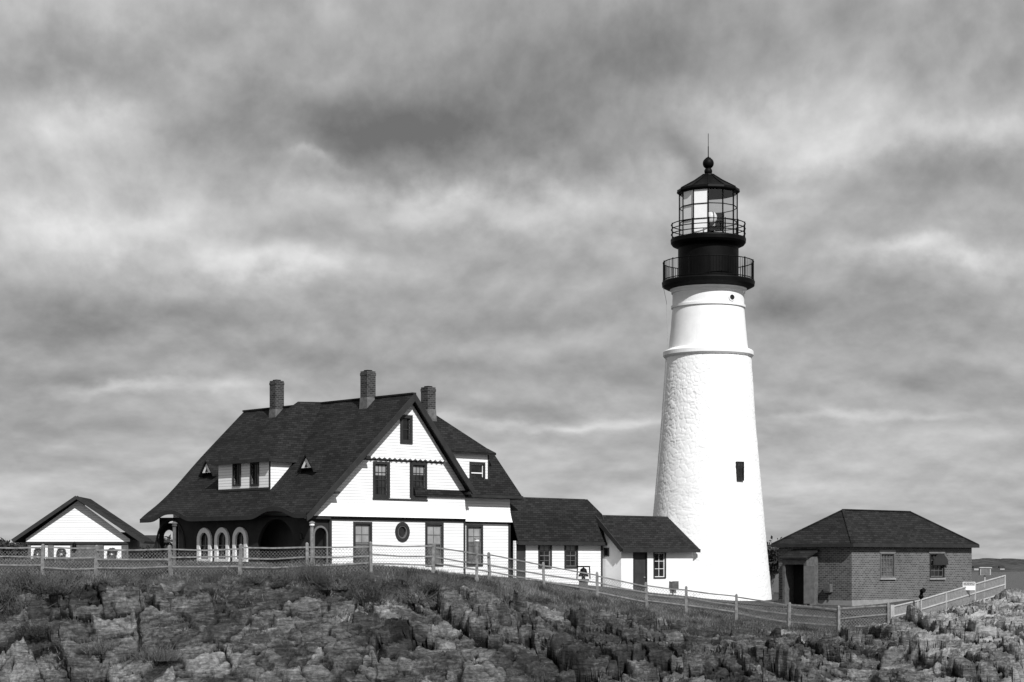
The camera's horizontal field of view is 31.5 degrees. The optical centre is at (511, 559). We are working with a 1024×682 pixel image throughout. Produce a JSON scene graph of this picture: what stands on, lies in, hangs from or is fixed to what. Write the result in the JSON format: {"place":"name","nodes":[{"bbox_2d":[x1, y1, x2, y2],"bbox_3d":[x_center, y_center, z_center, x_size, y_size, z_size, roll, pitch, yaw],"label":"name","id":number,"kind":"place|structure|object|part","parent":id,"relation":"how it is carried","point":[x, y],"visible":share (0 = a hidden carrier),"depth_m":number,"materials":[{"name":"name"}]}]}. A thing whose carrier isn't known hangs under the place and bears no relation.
{"place":"outdoors","nodes":[
{"label":"outdoors","id":0,"kind":"place"},
{"bbox_2d":[140,535,156,558],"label":"distant house","id":1,"kind":"structure","parent":0,"point":[152,537],"depth_m":294.93,"materials":[{"name":"paint"}]},
{"bbox_2d":[0,554,1023,681],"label":"headland ground","id":2,"kind":"structure","parent":0,"point":[512,649],"depth_m":73.47,"materials":[{"name":"grey stone"}]},
{"bbox_2d":[0,541,22,555],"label":"broadleaf tree","id":3,"kind":"object","parent":2,"relation":"on","point":[8,551],"visible":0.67,"depth_m":110.32,"materials":[{"name":"grey plant"}]},
{"bbox_2d":[1,539,27,558],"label":"broadleaf tree","id":4,"kind":"object","parent":2,"relation":"on","point":[18,553],"visible":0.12,"depth_m":117.98,"materials":[{"name":"grey plant"}]},
{"bbox_2d":[0,569,38,603],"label":"shrub","id":5,"kind":"object","parent":2,"relation":"on","point":[6,593],"visible":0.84,"depth_m":75.33,"materials":[{"name":"grey plant"}]},
{"bbox_2d":[0,566,43,591],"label":"shrub","id":6,"kind":"object","parent":2,"relation":"on","point":[5,580],"visible":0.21,"depth_m":76.48,"materials":[{"name":"grey plant"}]},
{"bbox_2d":[0,590,55,614],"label":"shrub","id":7,"kind":"object","parent":2,"relation":"on","point":[20,605],"visible":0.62,"depth_m":74.87,"materials":[{"name":"grey plant"}]},
{"bbox_2d":[8,614,55,636],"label":"shrub","id":8,"kind":"object","parent":2,"relation":"on","point":[24,630],"visible":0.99,"depth_m":72.19,"materials":[{"name":"grey plant"}]},
{"bbox_2d":[1,566,83,592],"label":"shrub","id":9,"kind":"object","parent":2,"relation":"on","point":[30,581],"visible":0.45,"depth_m":76.22,"materials":[{"name":"grey plant"}]},
{"bbox_2d":[24,570,75,595],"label":"shrub","id":10,"kind":"object","parent":2,"relation":"on","point":[48,587],"visible":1,"depth_m":74.23,"materials":[{"name":"grey plant"}]},
{"bbox_2d":[22,576,96,593],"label":"shrub","id":11,"kind":"object","parent":2,"relation":"on","point":[78,589],"visible":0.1,"depth_m":76.00,"materials":[{"name":"grey plant"}]},
{"bbox_2d":[11,496,154,558],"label":"garage","id":12,"kind":"structure","parent":2,"relation":"on","point":[74,521],"depth_m":105.19,"materials":[{"name":"grey wood"}]},
{"bbox_2d":[33,548,40,558],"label":"wreath","id":13,"kind":"object","parent":12,"relation":"hanging from","point":[36,549],"visible":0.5,"depth_m":104.87,"materials":[{"name":"grey plant"}]},
{"bbox_2d":[31,545,47,558],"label":"garage door","id":14,"kind":"structure","parent":12,"relation":"in","point":[46,549],"depth_m":105.08,"materials":[{"name":"white paint"}]},
{"bbox_2d":[56,548,66,556],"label":"wreath","id":15,"kind":"object","parent":12,"relation":"hanging from","point":[63,555],"visible":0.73,"depth_m":104.97,"materials":[{"name":"grey plant"}]},
{"bbox_2d":[54,545,69,556],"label":"garage door","id":16,"kind":"structure","parent":12,"relation":"in","point":[55,549],"depth_m":105.19,"materials":[{"name":"white paint"}]},
{"bbox_2d":[107,548,117,558],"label":"wreath","id":17,"kind":"object","parent":12,"relation":"hanging from","point":[112,555],"visible":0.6,"depth_m":105.16,"materials":[{"name":"grey plant"}]},
{"bbox_2d":[104,545,120,558],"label":"garage door","id":18,"kind":"structure","parent":12,"relation":"in","point":[105,546],"depth_m":105.39,"materials":[{"name":"white paint"}]},
{"bbox_2d":[71,636,128,654],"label":"shrub","id":19,"kind":"object","parent":2,"relation":"on","point":[100,649],"visible":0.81,"depth_m":71.91,"materials":[{"name":"grey plant"}]},
{"bbox_2d":[93,571,119,585],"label":"shrub","id":20,"kind":"object","parent":2,"relation":"on","point":[101,578],"visible":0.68,"depth_m":75.17,"materials":[{"name":"grey plant"}]},
{"bbox_2d":[129,576,156,589],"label":"shrub","id":21,"kind":"object","parent":2,"relation":"on","point":[142,587],"visible":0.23,"depth_m":76.92,"materials":[{"name":"grey plant"}]},
{"bbox_2d":[140,544,167,558],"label":"broadleaf tree","id":22,"kind":"object","parent":2,"relation":"on","point":[146,554],"visible":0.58,"depth_m":124.51,"materials":[{"name":"grey plant"}]},
{"bbox_2d":[125,638,189,661],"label":"shrub","id":23,"kind":"object","parent":2,"relation":"on","point":[163,657],"visible":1,"depth_m":71.54,"materials":[{"name":"grey plant"}]},
{"bbox_2d":[171,522,177,568],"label":"lamp post","id":24,"kind":"object","parent":2,"relation":"on","point":[174,524],"visible":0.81,"depth_m":79.14,"materials":[{"name":"grey metal"}]},
{"bbox_2d":[201,566,227,582],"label":"shrub","id":25,"kind":"object","parent":2,"relation":"on","point":[211,576],"visible":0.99,"depth_m":77.43,"materials":[{"name":"grey plant"}]},
{"bbox_2d":[241,572,277,584],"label":"shrub","id":26,"kind":"object","parent":2,"relation":"on","point":[255,580],"visible":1,"depth_m":76.85,"materials":[{"name":"grey plant"}]},
{"bbox_2d":[270,581,290,587],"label":"shrub","id":27,"kind":"object","parent":2,"relation":"on","point":[282,584],"visible":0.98,"depth_m":76.50,"materials":[{"name":"grey plant"}]},
{"bbox_2d":[277,556,330,584],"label":"shrub","id":28,"kind":"object","parent":2,"relation":"on","point":[289,577],"visible":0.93,"depth_m":77.11,"materials":[{"name":"grey plant"}]},
{"bbox_2d":[285,551,335,583],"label":"shrub","id":29,"kind":"object","parent":2,"relation":"on","point":[316,575],"visible":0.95,"depth_m":76.89,"materials":[{"name":"grey plant"}]},
{"bbox_2d":[309,521,314,566],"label":"lamp post","id":30,"kind":"object","parent":2,"relation":"on","point":[311,524],"visible":0.71,"depth_m":79.33,"materials":[{"name":"grey metal"}]},
{"bbox_2d":[313,566,335,586],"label":"shrub","id":31,"kind":"object","parent":2,"relation":"on","point":[322,583],"visible":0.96,"depth_m":76.67,"materials":[{"name":"grey plant"}]},
{"bbox_2d":[140,370,522,576],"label":"keeper house","id":32,"kind":"structure","parent":2,"relation":"on","point":[402,469],"depth_m":89.15,"materials":[{"name":"grey paint"}]},
{"bbox_2d":[232,463,240,485],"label":"window","id":33,"kind":"structure","parent":32,"relation":"in","point":[237,467],"depth_m":90.63,"materials":[{"name":"glass"}]},
{"bbox_2d":[250,462,258,485],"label":"window","id":34,"kind":"structure","parent":32,"relation":"in","point":[254,466],"depth_m":89.47,"materials":[{"name":"glass"}]},
{"bbox_2d":[353,522,371,564],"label":"window","id":35,"kind":"structure","parent":32,"relation":"in","point":[361,531],"depth_m":86.40,"materials":[{"name":"grey glass"}]},
{"bbox_2d":[373,461,388,497],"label":"window","id":36,"kind":"structure","parent":32,"relation":"in","point":[379,468],"depth_m":87.18,"materials":[{"name":"glass"}]},
{"bbox_2d":[395,522,409,541],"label":"oval window","id":37,"kind":"structure","parent":32,"relation":"in","point":[402,531],"depth_m":88.06,"materials":[{"name":"grey glass"}]},
{"bbox_2d":[400,415,412,443],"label":"window","id":38,"kind":"structure","parent":32,"relation":"in","point":[405,426],"depth_m":88.06,"materials":[{"name":"glass"}]},
{"bbox_2d":[411,462,426,498],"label":"window","id":39,"kind":"structure","parent":32,"relation":"in","point":[417,469],"depth_m":88.79,"materials":[{"name":"glass"}]},
{"bbox_2d":[425,522,443,565],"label":"window","id":40,"kind":"structure","parent":32,"relation":"in","point":[434,531],"depth_m":89.51,"materials":[{"name":"grey glass"}]},
{"bbox_2d":[466,524,482,565],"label":"window","id":41,"kind":"structure","parent":32,"relation":"in","point":[472,530],"depth_m":91.72,"materials":[{"name":"grey glass"}]},
{"bbox_2d":[469,462,484,480],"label":"window","id":42,"kind":"structure","parent":32,"relation":"in","point":[475,468],"depth_m":91.83,"materials":[{"name":"white paint"}]},
{"bbox_2d":[313,576,368,590],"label":"shrub","id":43,"kind":"object","parent":2,"relation":"on","point":[343,587],"visible":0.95,"depth_m":76.84,"materials":[{"name":"grey plant"}]},
{"bbox_2d":[347,570,387,604],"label":"shrub","id":44,"kind":"object","parent":2,"relation":"on","point":[374,596],"visible":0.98,"depth_m":75.76,"materials":[{"name":"grey plant"}]},
{"bbox_2d":[350,579,391,602],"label":"shrub","id":45,"kind":"object","parent":2,"relation":"on","point":[361,597],"visible":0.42,"depth_m":76.42,"materials":[{"name":"grey plant"}]},
{"bbox_2d":[355,589,405,606],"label":"shrub","id":46,"kind":"object","parent":2,"relation":"on","point":[393,602],"visible":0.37,"depth_m":76.42,"materials":[{"name":"grey plant"}]},
{"bbox_2d":[377,587,437,603],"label":"shrub","id":47,"kind":"object","parent":2,"relation":"on","point":[409,599],"visible":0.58,"depth_m":77.24,"materials":[{"name":"grey plant"}]},
{"bbox_2d":[389,574,452,590],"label":"shrub","id":48,"kind":"object","parent":2,"relation":"on","point":[435,585],"visible":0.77,"depth_m":78.21,"materials":[{"name":"grey plant"}]},
{"bbox_2d":[426,596,437,606],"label":"shrub","id":49,"kind":"object","parent":2,"relation":"on","point":[434,603],"visible":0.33,"depth_m":77.34,"materials":[{"name":"grey plant"}]},
{"bbox_2d":[0,541,889,630],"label":"split rail fence","id":50,"kind":"object","parent":2,"relation":"on","point":[96,557],"visible":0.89,"depth_m":80.37,"materials":[{"name":"grey wood"}]},
{"bbox_2d":[418,580,479,598],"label":"shrub","id":51,"kind":"object","parent":2,"relation":"on","point":[434,596],"visible":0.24,"depth_m":78.49,"materials":[{"name":"grey plant"}]},
{"bbox_2d":[451,581,480,589],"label":"shrub","id":52,"kind":"object","parent":2,"relation":"on","point":[462,585],"visible":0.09,"depth_m":79.58,"materials":[{"name":"grey plant"}]},
{"bbox_2d":[455,596,487,607],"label":"shrub","id":53,"kind":"object","parent":2,"relation":"on","point":[472,604],"visible":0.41,"depth_m":75.78,"materials":[{"name":"grey plant"}]},
{"bbox_2d":[474,537,479,580],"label":"lamp post","id":54,"kind":"object","parent":2,"relation":"on","point":[476,539],"visible":0.79,"depth_m":83.14,"materials":[{"name":"grey metal"}]},
{"bbox_2d":[487,586,526,595],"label":"shrub","id":55,"kind":"object","parent":2,"relation":"on","point":[507,592],"visible":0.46,"depth_m":81.93,"materials":[{"name":"grey plant"}]},
{"bbox_2d":[0,556,1023,681],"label":"grass","id":56,"kind":"structure","parent":2,"relation":"on","point":[703,621],"depth_m":83.00,"materials":[{"name":"plant"}]},
{"bbox_2d":[524,593,552,603],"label":"shrub","id":57,"kind":"object","parent":2,"relation":"on","point":[548,600],"visible":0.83,"depth_m":82.82,"materials":[{"name":"grey plant"}]},
{"bbox_2d":[510,497,606,585],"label":"annex building","id":58,"kind":"structure","parent":2,"relation":"on","point":[565,533],"depth_m":95.53,"materials":[{"name":"grey paint"}]},
{"bbox_2d":[516,544,524,578],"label":"door","id":59,"kind":"structure","parent":58,"relation":"in","point":[520,549],"depth_m":93.44,"materials":[{"name":"paint"}]},
{"bbox_2d":[538,545,551,567],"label":"window","id":60,"kind":"structure","parent":58,"relation":"in","point":[544,551],"depth_m":94.70,"materials":[{"name":"grey glass"}]},
{"bbox_2d":[564,545,577,567],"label":"window","id":61,"kind":"structure","parent":58,"relation":"in","point":[570,551],"depth_m":95.94,"materials":[{"name":"grey glass"}]},
{"bbox_2d":[576,566,590,591],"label":"fog bell monument","id":62,"kind":"object","parent":2,"relation":"on","point":[583,569],"visible":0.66,"depth_m":91.00,"materials":[{"name":"grey metal"}]},
{"bbox_2d":[595,515,700,596],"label":"entry building","id":63,"kind":"structure","parent":2,"relation":"on","point":[658,551],"depth_m":98.44,"materials":[{"name":"white paint"}]},
{"bbox_2d":[604,548,608,555],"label":"window","id":64,"kind":"structure","parent":63,"relation":"in","point":[607,549],"depth_m":97.47,"materials":[{"name":"paint"}]},
{"bbox_2d":[633,552,646,590],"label":"door","id":65,"kind":"structure","parent":63,"relation":"in","point":[639,558],"depth_m":97.68,"materials":[{"name":"paint"}]},
{"bbox_2d":[653,552,665,577],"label":"window","id":66,"kind":"structure","parent":63,"relation":"in","point":[658,557],"depth_m":98.72,"materials":[{"name":"glass"}]},
{"bbox_2d":[669,581,678,594],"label":"utility box","id":67,"kind":"object","parent":2,"relation":"on","point":[674,584],"visible":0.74,"depth_m":99.16,"materials":[{"name":"grey metal"}]},
{"bbox_2d":[653,133,771,600],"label":"lighthouse","id":68,"kind":"object","parent":2,"relation":"on","point":[708,500],"visible":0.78,"depth_m":101.84,"materials":[{"name":"paint"}]},
{"bbox_2d":[735,461,743,480],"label":"window","id":69,"kind":"structure","parent":68,"relation":"in","point":[739,464],"depth_m":101.33,"materials":[{"name":"glass"}]},
{"bbox_2d":[766,536,781,594],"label":"broadleaf tree","id":70,"kind":"object","parent":2,"relation":"on","point":[773,557],"visible":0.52,"depth_m":111.39,"materials":[{"name":"black plant"}]},
{"bbox_2d":[771,509,979,605],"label":"fog signal building","id":71,"kind":"structure","parent":2,"relation":"on","point":[858,557],"depth_m":95.44,"materials":[{"name":"grey brick"}]},
{"bbox_2d":[823,584,832,599],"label":"electric meter","id":72,"kind":"object","parent":71,"relation":"attached to","point":[828,588],"visible":1,"depth_m":93.84,"materials":[{"name":"grey metal"}]},
{"bbox_2d":[879,550,895,579],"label":"window","id":73,"kind":"structure","parent":71,"relation":"in","point":[886,556],"depth_m":95.12,"materials":[{"name":"grey glass"}]},
{"bbox_2d":[929,551,945,579],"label":"window","id":74,"kind":"structure","parent":71,"relation":"in","point":[937,572],"depth_m":98.23,"materials":[{"name":"glass"}]},
{"bbox_2d":[918,588,925,610],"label":"floodlight","id":75,"kind":"object","parent":2,"relation":"on","point":[922,591],"visible":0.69,"depth_m":87.52,"materials":[{"name":"metal"}]},
{"bbox_2d":[890,575,1005,620],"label":"pipe railing fence","id":76,"kind":"object","parent":2,"relation":"on","point":[928,604],"visible":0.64,"depth_m":91.74,"materials":[{"name":"metal"}]},
{"bbox_2d":[963,582,974,589],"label":"danger sign","id":77,"kind":"object","parent":76,"relation":"attached to","point":[970,585],"visible":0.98,"depth_m":93.00,"materials":[{"name":"white metal"}]},
{"bbox_2d":[977,567,991,580],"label":"sign","id":78,"kind":"object","parent":2,"relation":"on","point":[984,571],"visible":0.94,"depth_m":96.03,"materials":[{"name":"metal"}]},
{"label":"door","id":79,"kind":"part","parent":78,"relation":"part of","materials":[{"name":"grey paint"}]},
{"bbox_2d":[0,0,1023,558],"label":"sky","id":80,"kind":"structure","parent":0,"point":[205,204],"materials":[{"name":"grey"}]},
{"bbox_2d":[670,594,958,618],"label":"path","id":81,"kind":"structure","parent":0,"point":[860,612],"depth_m":92.90,"materials":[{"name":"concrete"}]},
{"bbox_2d":[770,572,1023,591],"bbox_3d":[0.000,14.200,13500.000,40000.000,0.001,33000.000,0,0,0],"label":"sea","id":82,"kind":"structure","parent":0,"point":[1014,580],"depth_m":1298.32,"materials":[{"name":"grey liquid"}]},
{"bbox_2d":[777,558,1023,571],"bbox_3d":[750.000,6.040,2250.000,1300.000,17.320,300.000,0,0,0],"label":"hill","id":83,"kind":"structure","parent":0,"point":[1013,565],"depth_m":2196.55,"materials":[{"name":"grey"}]},
{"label":"far hill","id":84,"kind":"structure","parent":0,"visible":0},
{"bbox_2d":[0,534,172,556],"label":"distant woods","id":85,"kind":"object","parent":84,"relation":"on","point":[167,541],"visible":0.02,"depth_m":520.32,"materials":[{"name":"black plant"}]}
]}

